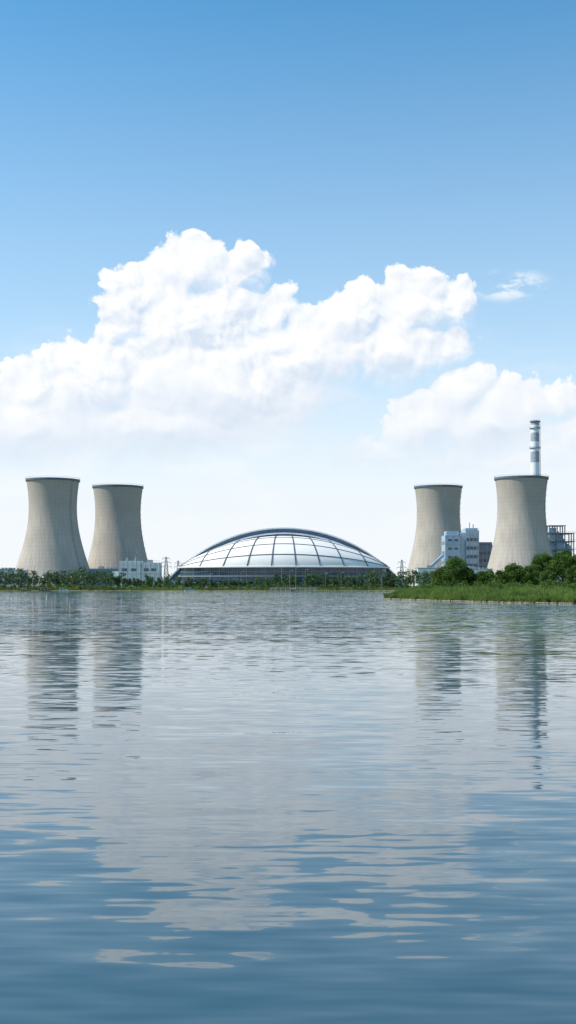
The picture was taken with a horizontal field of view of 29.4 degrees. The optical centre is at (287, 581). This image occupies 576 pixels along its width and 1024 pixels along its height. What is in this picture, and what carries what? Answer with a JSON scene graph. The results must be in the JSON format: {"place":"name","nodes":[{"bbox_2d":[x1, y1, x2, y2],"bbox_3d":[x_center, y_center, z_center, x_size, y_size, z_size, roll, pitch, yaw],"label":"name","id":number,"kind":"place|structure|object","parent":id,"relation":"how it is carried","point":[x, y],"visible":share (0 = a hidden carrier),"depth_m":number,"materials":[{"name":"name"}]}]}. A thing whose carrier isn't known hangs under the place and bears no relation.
{"place":"outdoors","nodes":[
{"label":"outdoors","id":0,"kind":"place"},
{"bbox_2d":[87,566,117,568],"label":"roof","id":1,"kind":"structure","parent":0,"point":[100,567],"depth_m":849.75,"materials":[{"name":"grey metal"}]},
{"bbox_2d":[132,549,140,560],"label":"transmission tower","id":2,"kind":"structure","parent":0,"point":[137,554],"depth_m":789.89,"materials":[{"name":"metal"}]},
{"bbox_2d":[1,583,412,590],"bbox_3d":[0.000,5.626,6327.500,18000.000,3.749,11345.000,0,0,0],"label":"ground","id":3,"kind":"structure","parent":0,"point":[215,590],"depth_m":692.21,"materials":[{"name":"green plant"}]},
{"bbox_2d":[3,568,28,586],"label":"storage shed","id":4,"kind":"structure","parent":3,"relation":"on","point":[15,571],"depth_m":830.00,"materials":[{"name":"grey metal"}]},
{"bbox_2d":[15,476,88,585],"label":"cooling tower","id":5,"kind":"structure","parent":3,"relation":"on","point":[52,540],"depth_m":881.08,"materials":[{"name":"concrete"}]},
{"bbox_2d":[88,570,117,585],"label":"walls","id":6,"kind":"structure","parent":3,"relation":"on","point":[100,577],"depth_m":850.00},
{"bbox_2d":[88,569,117,569],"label":"trim","id":7,"kind":"structure","parent":6,"relation":"attached to","point":[102,569],"depth_m":849.90,"materials":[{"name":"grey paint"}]},
{"bbox_2d":[82,483,146,582],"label":"cooling tower","id":8,"kind":"structure","parent":3,"relation":"on","point":[117,535],"depth_m":943.40,"materials":[{"name":"concrete"}]},
{"bbox_2d":[112,561,161,586],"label":"low building","id":9,"kind":"structure","parent":3,"relation":"on","point":[136,574],"depth_m":765.00,"materials":[{"name":"white concrete"}]},
{"bbox_2d":[121,568,155,586],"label":"windows and door","id":10,"kind":"structure","parent":9,"relation":"attached to","point":[135,569],"depth_m":764.90,"materials":[{"name":"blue glass"}]},
{"bbox_2d":[118,557,159,579],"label":"panel joints and rails","id":11,"kind":"object","parent":9,"relation":"attached to","point":[149,561],"visible":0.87,"depth_m":765.85,"materials":[{"name":"grey metal"}]},
{"bbox_2d":[161,557,170,579],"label":"transmission tower","id":12,"kind":"structure","parent":3,"relation":"on","point":[165,558],"depth_m":774.89,"materials":[{"name":"metal"}]},
{"bbox_2d":[170,579,185,587],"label":"storage shed","id":13,"kind":"structure","parent":3,"relation":"on","point":[173,581],"depth_m":711.90,"materials":[{"name":"grey metal"}]},
{"bbox_2d":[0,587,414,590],"bbox_3d":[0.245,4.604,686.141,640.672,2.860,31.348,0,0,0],"label":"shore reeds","id":14,"kind":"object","parent":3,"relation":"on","point":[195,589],"visible":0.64,"depth_m":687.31,"materials":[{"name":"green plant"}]},
{"bbox_2d":[0,583,539,589],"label":"shore shrubs","id":15,"kind":"object","parent":3,"relation":"on","point":[147,585],"visible":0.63,"depth_m":693.04,"materials":[{"name":"green plant"}]},
{"bbox_2d":[162,528,403,586],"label":"domed hall","id":16,"kind":"structure","parent":3,"relation":"on","point":[254,554],"depth_m":769.97,"materials":[{"name":"white glass"}]},
{"bbox_2d":[0,565,573,588],"bbox_3d":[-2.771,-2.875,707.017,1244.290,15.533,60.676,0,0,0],"label":"distant tree line","id":17,"kind":"object","parent":3,"relation":"on","point":[108,577],"visible":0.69,"depth_m":705.24,"materials":[{"name":"green plant"}]},
{"bbox_2d":[397,560,406,579],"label":"transmission tower","id":18,"kind":"structure","parent":3,"relation":"on","point":[401,562],"depth_m":819.45,"materials":[{"name":"metal"}]},
{"bbox_2d":[414,565,450,586],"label":"warehouse","id":19,"kind":"structure","parent":3,"relation":"on","point":[428,568],"depth_m":800.00,"materials":[{"name":"white metal"}]},
{"bbox_2d":[404,483,462,585],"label":"cooling tower","id":20,"kind":"structure","parent":3,"relation":"on","point":[438,511],"depth_m":982.30,"materials":[{"name":"concrete"}]},
{"bbox_2d":[431,554,443,567],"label":"conveyor gallery","id":21,"kind":"object","parent":3,"relation":"on","point":[436,561],"visible":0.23,"depth_m":910.90,"materials":[{"name":"metal"}]},
{"bbox_2d":[442,531,464,565],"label":"stair tower","id":22,"kind":"structure","parent":3,"relation":"on","point":[452,544],"depth_m":905.00,"materials":[{"name":"concrete"}]},
{"bbox_2d":[445,523,486,565],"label":"white plant building","id":23,"kind":"structure","parent":3,"relation":"on","point":[460,543],"depth_m":905.60,"materials":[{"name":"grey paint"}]},
{"bbox_2d":[442,538,490,568],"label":"window bands","id":24,"kind":"object","parent":23,"relation":"attached to","point":[476,556],"depth_m":905.88,"materials":[{"name":"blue glass"}]},
{"bbox_2d":[461,528,478,568],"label":"block","id":25,"kind":"structure","parent":3,"relation":"on","point":[476,543],"depth_m":906.00,"materials":[{"name":"concrete"}]},
{"bbox_2d":[468,566,492,573],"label":"warehouse","id":26,"kind":"structure","parent":3,"relation":"on","point":[479,569],"depth_m":815.00,"materials":[{"name":"white metal"}]},
{"bbox_2d":[479,542,492,565],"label":"annex","id":27,"kind":"object","parent":3,"relation":"on","point":[483,547],"visible":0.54,"depth_m":911.00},
{"bbox_2d":[487,474,552,584],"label":"cooling tower","id":28,"kind":"structure","parent":3,"relation":"on","point":[521,537],"depth_m":862.38,"materials":[{"name":"concrete"}]},
{"bbox_2d":[529,420,540,475],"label":"striped chimney","id":29,"kind":"object","parent":3,"relation":"on","point":[535,463],"visible":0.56,"depth_m":996.66,"materials":[{"name":"grey paint"}]},
{"bbox_2d":[547,525,575,556],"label":"boiler steel frame","id":30,"kind":"object","parent":3,"relation":"on","point":[556,539],"visible":0.48,"depth_m":931.20,"materials":[{"name":"metal"}]},
{"bbox_2d":[0,591,575,1023],"bbox_3d":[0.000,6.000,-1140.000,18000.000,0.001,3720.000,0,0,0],"label":"water","id":31,"kind":"structure","parent":0,"point":[287,807],"depth_m":28.86,"materials":[{"name":"blue liquid"}]},
{"bbox_2d":[0,0,575,580],"label":"sky","id":32,"kind":"structure","parent":0,"point":[303,264],"materials":[{"name":"blue"}]},
{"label":"grassy island","id":33,"kind":"structure","parent":0,"visible":0},
{"bbox_2d":[426,567,444,586],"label":"broadleaf tree","id":34,"kind":"object","parent":33,"relation":"on","point":[436,577],"visible":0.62,"depth_m":390.30,"materials":[{"name":"green plant"}]},
{"bbox_2d":[439,548,472,585],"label":"broadleaf tree","id":35,"kind":"object","parent":33,"relation":"on","point":[455,567],"visible":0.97,"depth_m":383.08,"materials":[{"name":"green plant"}]},
{"bbox_2d":[459,568,477,584],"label":"broadleaf tree","id":36,"kind":"object","parent":33,"relation":"on","point":[473,577],"visible":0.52,"depth_m":386.74,"materials":[{"name":"green plant"}]},
{"bbox_2d":[383,584,575,602],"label":"reeds and grass","id":37,"kind":"object","parent":33,"relation":"on","point":[529,593],"visible":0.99,"depth_m":324.23,"materials":[{"name":"green plant"}]},
{"bbox_2d":[384,598,575,603],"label":"shoreline rocks","id":38,"kind":"object","parent":33,"relation":"on","point":[483,601],"visible":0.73,"depth_m":317.85,"materials":[{"name":"grey stone"}]},
{"bbox_2d":[474,570,492,584],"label":"broadleaf tree","id":39,"kind":"object","parent":33,"relation":"on","point":[484,577],"visible":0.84,"depth_m":382.63,"materials":[{"name":"green plant"}]},
{"bbox_2d":[482,569,495,581],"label":"broadleaf tree","id":40,"kind":"object","parent":33,"relation":"on","point":[491,572],"visible":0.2,"depth_m":395.07,"materials":[{"name":"green plant"}]},
{"bbox_2d":[419,579,575,589],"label":"island shrubs","id":41,"kind":"object","parent":33,"relation":"on","point":[546,583],"visible":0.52,"depth_m":351.78,"materials":[{"name":"green plant"}]},
{"bbox_2d":[492,570,511,584],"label":"broadleaf tree","id":42,"kind":"object","parent":33,"relation":"on","point":[503,577],"visible":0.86,"depth_m":378.34,"materials":[{"name":"green plant"}]},
{"bbox_2d":[502,562,525,583],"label":"broadleaf tree","id":43,"kind":"object","parent":33,"relation":"on","point":[516,570],"visible":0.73,"depth_m":384.04,"materials":[{"name":"green plant"}]},
{"bbox_2d":[521,565,541,584],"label":"broadleaf tree","id":44,"kind":"object","parent":33,"relation":"on","point":[532,574],"visible":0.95,"depth_m":382.43,"materials":[{"name":"green plant"}]},
{"bbox_2d":[523,545,561,580],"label":"broadleaf tree","id":45,"kind":"object","parent":33,"relation":"on","point":[539,559],"visible":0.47,"depth_m":388.19,"materials":[{"name":"green plant"}]},
{"bbox_2d":[537,567,559,584],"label":"broadleaf tree","id":46,"kind":"object","parent":33,"relation":"on","point":[545,575],"visible":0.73,"depth_m":370.71,"materials":[{"name":"green plant"}]},
{"bbox_2d":[542,544,575,583],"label":"broadleaf tree","id":47,"kind":"object","parent":33,"relation":"on","point":[563,559],"visible":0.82,"depth_m":385.12,"materials":[{"name":"green plant"}]},
{"bbox_2d":[564,565,575,584],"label":"broadleaf tree","id":48,"kind":"object","parent":33,"relation":"on","point":[571,576],"visible":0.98,"depth_m":367.66,"materials":[{"name":"green plant"}]}
]}

